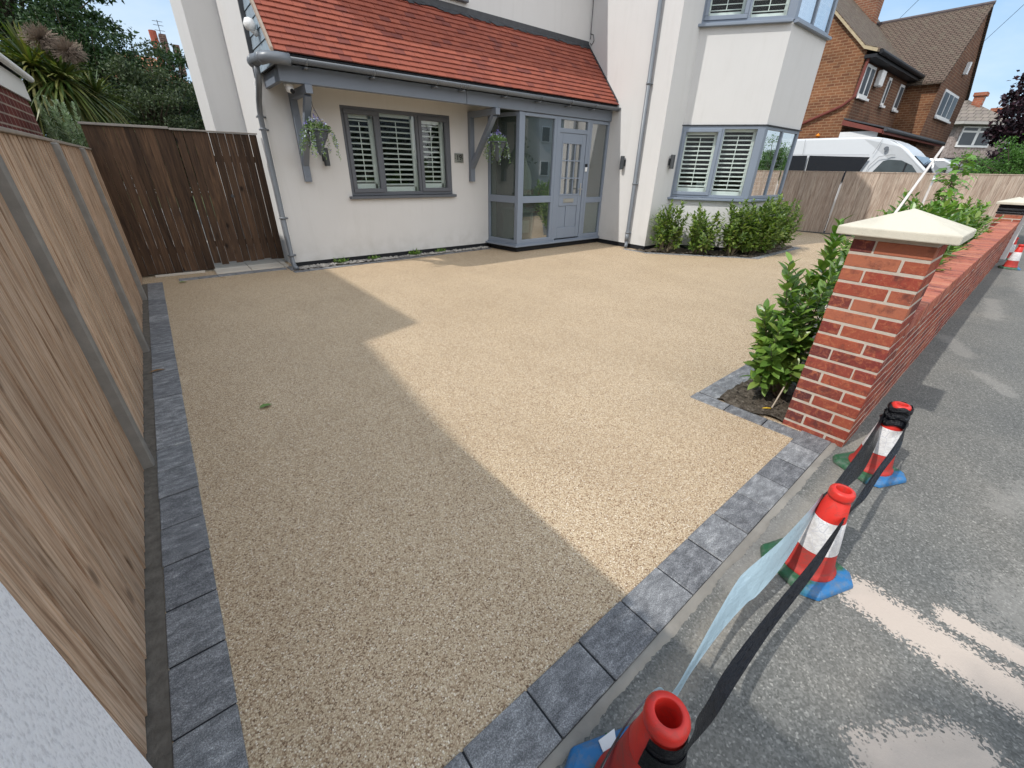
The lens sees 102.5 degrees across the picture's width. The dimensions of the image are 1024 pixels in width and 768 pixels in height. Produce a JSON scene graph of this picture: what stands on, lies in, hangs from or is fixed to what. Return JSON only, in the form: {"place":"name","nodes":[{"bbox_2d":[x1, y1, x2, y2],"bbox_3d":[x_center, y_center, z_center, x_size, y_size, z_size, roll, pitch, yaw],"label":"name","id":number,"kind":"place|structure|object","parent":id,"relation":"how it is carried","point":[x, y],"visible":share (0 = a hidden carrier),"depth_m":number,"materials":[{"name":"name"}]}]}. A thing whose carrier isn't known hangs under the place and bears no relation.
{"place":"outdoors","nodes":[
{"label":"outdoors","id":0,"kind":"place"},
{"bbox_2d":[140,208,284,274],"bbox_3d":[-8.359,-4.072,10.616,1.980,0.001,11.950,-19,34,-34],"label":"side passage","id":1,"kind":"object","parent":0,"point":[209,249],"visible":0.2,"depth_m":7.24},
{"bbox_2d":[1,0,172,214],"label":"tree","id":2,"kind":"object","parent":1,"relation":"on","point":[94,51],"visible":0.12,"depth_m":9.37,"materials":[{"name":"green plant"}]},
{"bbox_2d":[62,6,173,101],"bbox_3d":[-9.875,-6.941,11.146,2.036,4.553,1.306,-19,34,-34],"label":"tree","id":3,"kind":"object","parent":1,"relation":"on","point":[132,46],"visible":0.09,"depth_m":10.19,"materials":[{"name":"green plant"}]},
{"bbox_2d":[73,37,209,203],"bbox_3d":[-8.648,-6.106,10.180,3.199,4.029,3.091,-19,34,-34],"label":"tree","id":4,"kind":"object","parent":1,"relation":"on","point":[161,107],"visible":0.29,"depth_m":9.40,"materials":[{"name":"green plant"}]},
{"bbox_2d":[122,38,206,212],"bbox_3d":[-9.561,-7.352,12.085,3.229,4.427,3.093,6,28,9],"label":"tree","id":5,"kind":"object","parent":1,"relation":"on","point":[169,57],"visible":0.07,"depth_m":10.86,"materials":[{"name":"green plant"}]},
{"bbox_2d":[147,246,830,767],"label":"paving border","id":6,"kind":"object","parent":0,"point":[571,686],"visible":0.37,"depth_m":1.57,"materials":[{"name":"black concrete"}]},
{"bbox_2d":[131,192,851,236],"bbox_3d":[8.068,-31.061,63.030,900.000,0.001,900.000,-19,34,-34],"label":"ground","id":7,"kind":"structure","parent":0,"point":[216,219],"depth_m":17.71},
{"bbox_2d":[0,53,42,135],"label":"brick extension","id":8,"kind":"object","parent":7,"relation":"on","point":[16,112],"visible":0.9,"depth_m":4.75,"materials":[{"name":"brown brick"}]},
{"bbox_2d":[0,33,56,137],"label":"cordyline palm","id":9,"kind":"object","parent":7,"relation":"on","point":[15,62],"visible":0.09,"depth_m":7.07,"materials":[{"name":"green plant"}]},
{"bbox_2d":[0,18,142,148],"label":"cordyline palm","id":10,"kind":"object","parent":7,"relation":"on","point":[94,106],"visible":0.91,"depth_m":7.09,"materials":[{"name":"green plant"}]},
{"bbox_2d":[0,0,147,77],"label":"tree","id":11,"kind":"object","parent":7,"relation":"on","point":[7,8],"visible":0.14,"depth_m":9.65,"materials":[{"name":"green plant"}]},
{"bbox_2d":[0,126,154,758],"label":"panel fence","id":12,"kind":"object","parent":7,"relation":"on","point":[76,458],"visible":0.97,"depth_m":1.50,"materials":[{"name":"wood"}]},
{"bbox_2d":[35,95,138,244],"bbox_3d":[-5.830,-2.634,5.659,1.034,2.188,1.035,-19,34,-34],"label":"silver shrub","id":13,"kind":"object","parent":7,"relation":"on","point":[65,135],"visible":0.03,"depth_m":5.20,"materials":[{"name":"green plant"}]},
{"bbox_2d":[115,20,200,192],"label":"distant house","id":14,"kind":"structure","parent":7,"relation":"on","point":[153,36],"depth_m":20.01,"materials":[{"name":"brick"}]},
{"bbox_2d":[939,92,1006,170],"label":"pebbledash house","id":15,"kind":"structure","parent":7,"relation":"on","point":[973,119],"depth_m":27.50,"materials":[{"name":"grey tile"}]},
{"bbox_2d":[954,126,989,147],"bbox_3d":[31.010,-16.522,27.475,2.250,1.200,0.068,0,28,-2],"label":"window","id":16,"kind":"structure","parent":15,"relation":"in","point":[970,136],"depth_m":27.47,"materials":[{"name":"white plastic"}]},
{"bbox_2d":[990,107,1003,112],"bbox_3d":[34.251,-16.810,30.309,0.860,5.900,0.710,-19,34,-34],"label":"brick chimney","id":17,"kind":"object","parent":15,"relation":"on","point":[994,110],"visible":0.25,"depth_m":28.85,"materials":[{"name":"orange brick"}]},
{"bbox_2d":[142,231,853,767],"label":"driveway","id":18,"kind":"structure","parent":0,"point":[452,507],"depth_m":2.38,"materials":[{"name":"beige gravel"}]},
{"bbox_2d":[142,284,173,767],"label":"mortar strip","id":19,"kind":"object","parent":18,"relation":"on","point":[159,754],"visible":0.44,"depth_m":1.55,"materials":[{"name":"grey concrete"}]},
{"bbox_2d":[77,121,283,275],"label":"timber gate","id":20,"kind":"structure","parent":18,"relation":"on","point":[184,222],"depth_m":5.88,"materials":[{"name":"brown wood"}]},
{"bbox_2d":[155,259,288,277],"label":"threshold slabs","id":21,"kind":"structure","parent":18,"relation":"on","point":[243,266],"depth_m":6.57,"materials":[{"name":"grey concrete"}]},
{"bbox_2d":[299,246,489,269],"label":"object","id":22,"kind":"structure","parent":18,"relation":"on","point":[339,263],"depth_m":6.97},
{"bbox_2d":[333,257,349,262],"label":"weed","id":23,"kind":"object","parent":22,"relation":"on","point":[340,260],"visible":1,"depth_m":6.96,"materials":[{"name":"green plant"}]},
{"bbox_2d":[302,246,487,268],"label":"loose stones","id":24,"kind":"object","parent":22,"relation":"on","point":[390,257],"visible":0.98,"depth_m":7.43,"materials":[{"name":"grey gravel"}]},
{"bbox_2d":[408,248,421,254],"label":"weed","id":25,"kind":"object","parent":22,"relation":"on","point":[413,252],"visible":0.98,"depth_m":7.70,"materials":[{"name":"green plant"}]},
{"bbox_2d":[170,0,837,269],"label":"white house","id":26,"kind":"structure","parent":18,"relation":"on","point":[621,122],"depth_m":7.40,"materials":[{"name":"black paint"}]},
{"bbox_2d":[299,105,340,158],"bbox_3d":[-2.662,-3.462,5.588,0.524,0.766,0.528,-19,34,-34],"label":"hanging basket","id":27,"kind":"object","parent":26,"relation":"hanging from","point":[317,135],"visible":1,"depth_m":5.54,"materials":[{"name":"green wicker"}]},
{"bbox_2d":[339,105,456,198],"bbox_3d":[-1.899,-3.912,7.052,2.010,1.300,0.248,-19,34,-34],"label":"front window","id":28,"kind":"structure","parent":26,"relation":"in","point":[443,189],"depth_m":7.02,"materials":[{"name":"grey glass"}]},
{"bbox_2d":[455,0,468,3],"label":"upper window","id":29,"kind":"structure","parent":26,"relation":"in","point":[463,1],"depth_m":6.66,"materials":[{"name":"grey glass"}]},
{"bbox_2d":[483,116,510,163],"bbox_3d":[-0.285,-4.325,7.317,0.457,0.754,0.525,16,31,26],"label":"hanging basket","id":30,"kind":"object","parent":26,"relation":"hanging from","point":[497,146],"visible":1,"depth_m":7.25,"materials":[{"name":"green wicker"}]},
{"bbox_2d":[554,133,585,238],"bbox_3d":[1.205,-4.068,8.543,0.744,1.948,0.112,-19,34,-34],"label":"front door","id":31,"kind":"structure","parent":26,"relation":"in","point":[567,212],"depth_m":8.60,"materials":[{"name":"grey plastic"}]},
{"bbox_2d":[667,126,761,201],"bbox_3d":[4.018,-4.396,8.226,1.520,1.310,0.248,8,29,14],"label":"bay window","id":32,"kind":"structure","parent":26,"relation":"in","point":[706,193],"depth_m":8.25,"materials":[{"name":"grey plastic"}]},
{"bbox_2d":[698,0,793,27],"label":"bay window","id":33,"kind":"structure","parent":26,"relation":"in","point":[745,16],"depth_m":7.15,"materials":[{"name":"grey plastic"}]},
{"bbox_2d":[748,126,798,201],"bbox_3d":[5.402,-4.487,8.457,1.600,1.310,0.135,-19,34,-34],"label":"bay window","id":34,"kind":"structure","parent":26,"relation":"in","point":[779,143],"depth_m":8.46,"materials":[{"name":"clear glass"}]},
{"bbox_2d":[793,0,837,40],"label":"bay window","id":35,"kind":"structure","parent":26,"relation":"in","point":[815,16],"depth_m":7.40,"materials":[{"name":"grey plastic"}]},
{"bbox_2d":[636,245,791,257],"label":"soil","id":36,"kind":"structure","parent":18,"relation":"on","point":[712,252],"depth_m":8.67,"materials":[{"name":"brown soil"}]},
{"bbox_2d":[649,199,688,252],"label":"bay shrub","id":37,"kind":"object","parent":36,"relation":"on","point":[670,234],"visible":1,"depth_m":8.38,"materials":[{"name":"green plant"}]},
{"bbox_2d":[681,202,725,254],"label":"bay shrub","id":38,"kind":"object","parent":36,"relation":"on","point":[700,223],"visible":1,"depth_m":8.21,"materials":[{"name":"green plant"}]},
{"bbox_2d":[716,198,761,255],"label":"bay shrub","id":39,"kind":"object","parent":36,"relation":"on","point":[734,233],"visible":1,"depth_m":8.08,"materials":[{"name":"green plant"}]},
{"bbox_2d":[736,196,781,254],"bbox_3d":[4.885,-3.175,8.267,0.962,1.138,0.920,-19,34,-34],"label":"bay shrub","id":40,"kind":"object","parent":36,"relation":"on","point":[754,245],"visible":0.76,"depth_m":8.15,"materials":[{"name":"green plant"}]},
{"bbox_2d":[750,193,794,252],"bbox_3d":[5.330,-3.328,8.527,0.982,1.185,1.016,3,28,4],"label":"bay shrub","id":41,"kind":"object","parent":36,"relation":"on","point":[780,233],"visible":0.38,"depth_m":8.26,"materials":[{"name":"green plant"}]},
{"bbox_2d":[770,198,804,248],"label":"bay shrub","id":42,"kind":"object","parent":36,"relation":"on","point":[788,238],"visible":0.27,"depth_m":8.83,"materials":[{"name":"green plant"}]},
{"bbox_2d":[720,337,814,420],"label":"pier bed soil","id":43,"kind":"structure","parent":18,"relation":"on","point":[741,387],"depth_m":3.05,"materials":[{"name":"brown soil"}]},
{"bbox_2d":[771,348,807,407],"bbox_3d":[1.969,-0.034,2.922,0.348,0.426,0.011,-19,34,-34],"label":"garden cane","id":44,"kind":"object","parent":43,"relation":"on","point":[782,389],"visible":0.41,"depth_m":2.92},
{"bbox_2d":[740,214,854,398],"bbox_3d":[1.992,-0.470,2.840,0.788,1.288,0.485,-19,34,-34],"label":"laurel shrub","id":45,"kind":"object","parent":43,"relation":"on","point":[784,343],"visible":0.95,"depth_m":2.81,"materials":[{"name":"green plant"}]},
{"bbox_2d":[805,210,955,307],"bbox_3d":[3.562,-1.022,4.018,1.093,1.224,1.102,-4,28,-10],"label":"laurel shrub","id":46,"kind":"object","parent":43,"relation":"on","point":[844,251],"visible":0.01,"depth_m":4.09,"materials":[{"name":"green plant"}]},
{"bbox_2d":[835,188,967,261],"bbox_3d":[4.191,-1.369,4.545,1.151,1.442,1.060,14,30,23],"label":"laurel shrub","id":47,"kind":"object","parent":43,"relation":"on","point":[944,210],"visible":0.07,"depth_m":4.24,"materials":[{"name":"green plant"}]},
{"bbox_2d":[898,196,980,251],"bbox_3d":[5.053,-1.653,5.191,1.080,1.307,1.107,8,28,13],"label":"laurel shrub","id":48,"kind":"object","parent":43,"relation":"on","point":[967,221],"visible":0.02,"depth_m":4.80,"materials":[{"name":"green plant"}]},
{"bbox_2d":[917,202,982,251],"bbox_3d":[5.934,-1.981,5.941,1.101,1.226,1.097,16,31,25],"label":"laurel shrub","id":49,"kind":"object","parent":43,"relation":"on","point":[961,212],"visible":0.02,"depth_m":5.57,"materials":[{"name":"green plant"}]},
{"bbox_2d":[924,154,979,208],"bbox_3d":[5.180,-1.915,5.097,0.434,1.653,0.425,-19,34,-34],"label":"sapling","id":50,"kind":"object","parent":43,"relation":"on","point":[953,179],"visible":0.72,"depth_m":4.81,"materials":[{"name":"green plant"}]},
{"bbox_2d":[958,203,992,242],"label":"laurel shrub","id":51,"kind":"object","parent":43,"relation":"on","point":[971,213],"visible":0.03,"depth_m":6.29,"materials":[{"name":"green plant"}]},
{"bbox_2d":[963,195,1005,243],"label":"laurel shrub","id":52,"kind":"object","parent":43,"relation":"on","point":[987,219],"visible":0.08,"depth_m":7.08,"materials":[{"name":"green plant"}]},
{"bbox_2d":[782,208,975,447],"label":"brick pier","id":53,"kind":"structure","parent":18,"relation":"on","point":[890,266],"depth_m":2.29,"materials":[{"name":"brick"}]},
{"bbox_2d":[780,170,1023,237],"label":"boundary fence","id":54,"kind":"object","parent":18,"relation":"on","point":[863,195],"visible":0.41,"depth_m":11.03,"materials":[{"name":"wood"}]},
{"bbox_2d":[989,197,1023,261],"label":"brick pier","id":55,"kind":"structure","parent":18,"relation":"on","point":[1012,209],"depth_m":7.95,"materials":[{"name":"brick"}]},
{"bbox_2d":[17,0,1023,133],"label":"sky","id":56,"kind":"structure","parent":0,"point":[1002,54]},
{"bbox_2d":[544,225,1023,767],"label":"pavement","id":57,"kind":"structure","parent":0,"point":[906,651],"depth_m":1.58,"materials":[{"name":"grey asphalt"}]},
{"bbox_2d":[0,582,151,767],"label":"coated pier","id":58,"kind":"structure","parent":57,"relation":"on","point":[54,713],"depth_m":0.45,"materials":[{"name":"white paint"}]},
{"bbox_2d":[564,690,690,767],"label":"traffic cone","id":59,"kind":"object","parent":57,"relation":"on","point":[655,732],"visible":0.94,"depth_m":0.90,"materials":[{"name":"red plastic"}]},
{"bbox_2d":[684,421,908,755],"bbox_3d":[1.225,0.556,1.559,2.250,0.247,0.053,-19,34,-34],"label":"barrier tape","id":60,"kind":"object","parent":59,"relation":"attached to","point":[733,672],"visible":0.95,"depth_m":1.32,"materials":[{"name":"black plastic"}]},
{"bbox_2d":[538,443,836,767],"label":"mortar haunch","id":61,"kind":"object","parent":57,"relation":"on","point":[580,731],"visible":0.99,"depth_m":1.50,"materials":[{"name":"grey concrete"}]},
{"bbox_2d":[760,483,855,600],"bbox_3d":[1.268,0.597,1.675,0.282,0.437,0.282,-8,29,-17],"label":"traffic cone","id":62,"kind":"object","parent":57,"relation":"on","point":[830,577],"visible":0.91,"depth_m":1.65,"materials":[{"name":"red plastic"}]},
{"bbox_2d":[600,494,822,767],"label":"barrier tape","id":63,"kind":"object","parent":62,"relation":"attached to","point":[754,580],"visible":0.83,"depth_m":1.51,"materials":[{"name":"white plastic"}]},
{"bbox_2d":[833,401,913,487],"bbox_3d":[2.060,0.300,2.273,0.282,0.437,0.282,-6,29,-13],"label":"traffic cone","id":64,"kind":"object","parent":57,"relation":"on","point":[896,417],"visible":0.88,"depth_m":2.24,"materials":[{"name":"red plastic"}]},
{"bbox_2d":[818,407,886,503],"bbox_3d":[1.651,0.346,1.943,1.041,0.175,0.058,-21,35,-35],"label":"barrier tape","id":65,"kind":"object","parent":64,"relation":"attached to","point":[853,471],"visible":0.73,"depth_m":1.99,"materials":[{"name":"black"}]},
{"bbox_2d":[860,221,1019,424],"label":"garden wall","id":66,"kind":"structure","parent":57,"relation":"on","point":[948,289],"depth_m":3.68,"materials":[{"name":"red brick"}]},
{"bbox_2d":[998,244,1023,269],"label":"traffic cone","id":67,"kind":"object","parent":57,"relation":"on","point":[1012,261],"visible":1,"depth_m":7.68,"materials":[{"name":"red plastic"}]},
{"bbox_2d":[1000,216,1023,259],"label":"marker post","id":68,"kind":"object","parent":57,"relation":"on","point":[1004,255],"visible":0.59,"depth_m":8.23,"materials":[{"name":"white paint"}]},
{"bbox_2d":[1005,237,1018,259],"bbox_3d":[10.435,-2.842,8.601,0.282,0.437,0.282,6,28,10],"label":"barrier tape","id":69,"kind":"object","parent":57,"relation":"on","point":[1012,248],"visible":0.3,"depth_m":8.55,"materials":[{"name":"plastic"}]},
{"bbox_2d":[816,146,943,319],"bbox_3d":[3.385,-1.415,3.739,1.964,1.380,0.026,-19,34,-34],"label":"garden pole","id":70,"kind":"object","parent":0,"point":[918,180],"visible":0.41,"depth_m":3.86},
{"bbox_2d":[798,0,995,217],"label":"brick house","id":71,"kind":"structure","parent":0,"point":[909,80],"depth_m":15.52,"materials":[{"name":"brown brick"}]},
{"bbox_2d":[856,63,876,101],"bbox_3d":[11.716,-9.918,13.532,1.100,0.930,0.097,-19,34,-34],"label":"window","id":72,"kind":"structure","parent":71,"relation":"in","point":[867,80],"depth_m":13.51,"materials":[{"name":"white plastic"}]},
{"bbox_2d":[879,77,892,107],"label":"window","id":73,"kind":"structure","parent":71,"relation":"in","point":[890,79],"depth_m":14.87,"materials":[{"name":"white plastic"}]},
{"bbox_2d":[892,84,904,112],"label":"window","id":74,"kind":"structure","parent":71,"relation":"in","point":[894,109],"depth_m":15.83,"materials":[{"name":"white plastic"}]},
{"bbox_2d":[934,89,958,123],"bbox_3d":[17.935,-11.381,16.897,2.900,0.970,0.097,-19,34,-34],"label":"window","id":75,"kind":"structure","parent":71,"relation":"in","point":[949,100],"depth_m":16.79,"materials":[{"name":"white plastic"}]},
{"label":"neighbour forecourt","id":76,"kind":"structure","parent":0,"visible":0},
{"bbox_2d":[788,137,965,215],"bbox_3d":[10.220,-6.435,13.211,2.080,2.496,7.296,-19,34,-34],"label":"minibus","id":77,"kind":"object","parent":76,"relation":"on","point":[864,154],"visible":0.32,"depth_m":11.99,"materials":[{"name":"white paint"}]},
{"bbox_2d":[789,156,806,177],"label":"side window","id":78,"kind":"structure","parent":77,"relation":"in","point":[797,163],"depth_m":13.08,"materials":[{"name":"black glass"}]},
{"bbox_2d":[806,156,869,180],"bbox_3d":[9.736,-6.523,12.417,0.068,0.680,1.560,-19,34,-34],"label":"side window","id":79,"kind":"structure","parent":77,"relation":"in","point":[815,163],"depth_m":12.35,"materials":[{"name":"black glass"}]},
{"bbox_2d":[873,160,919,182],"bbox_3d":[10.706,-5.838,11.377,0.067,0.670,1.230,-19,34,-34],"label":"van window","id":80,"kind":"structure","parent":77,"relation":"in","point":[887,165],"depth_m":11.40,"materials":[{"name":"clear glass"}]},
{"bbox_2d":[929,158,963,172],"bbox_3d":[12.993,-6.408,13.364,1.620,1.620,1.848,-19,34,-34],"label":"parked van","id":81,"kind":"object","parent":76,"relation":"on","point":[941,163],"visible":0.06,"depth_m":12.20,"materials":[{"name":"silver metal"}]},
{"bbox_2d":[954,133,1023,193],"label":"hedge bush","id":82,"kind":"object","parent":76,"relation":"on","point":[1014,162],"visible":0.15,"depth_m":10.40,"materials":[{"name":"green plant"}]},
{"bbox_2d":[972,143,1018,169],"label":"hedge bush","id":83,"kind":"object","parent":76,"relation":"on","point":[995,156],"visible":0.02,"depth_m":12.56,"materials":[{"name":"green plant"}]},
{"bbox_2d":[982,70,1023,166],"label":"purple tree","id":84,"kind":"object","parent":76,"relation":"on","point":[1014,112],"visible":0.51,"depth_m":17.75,"materials":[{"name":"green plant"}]}
]}

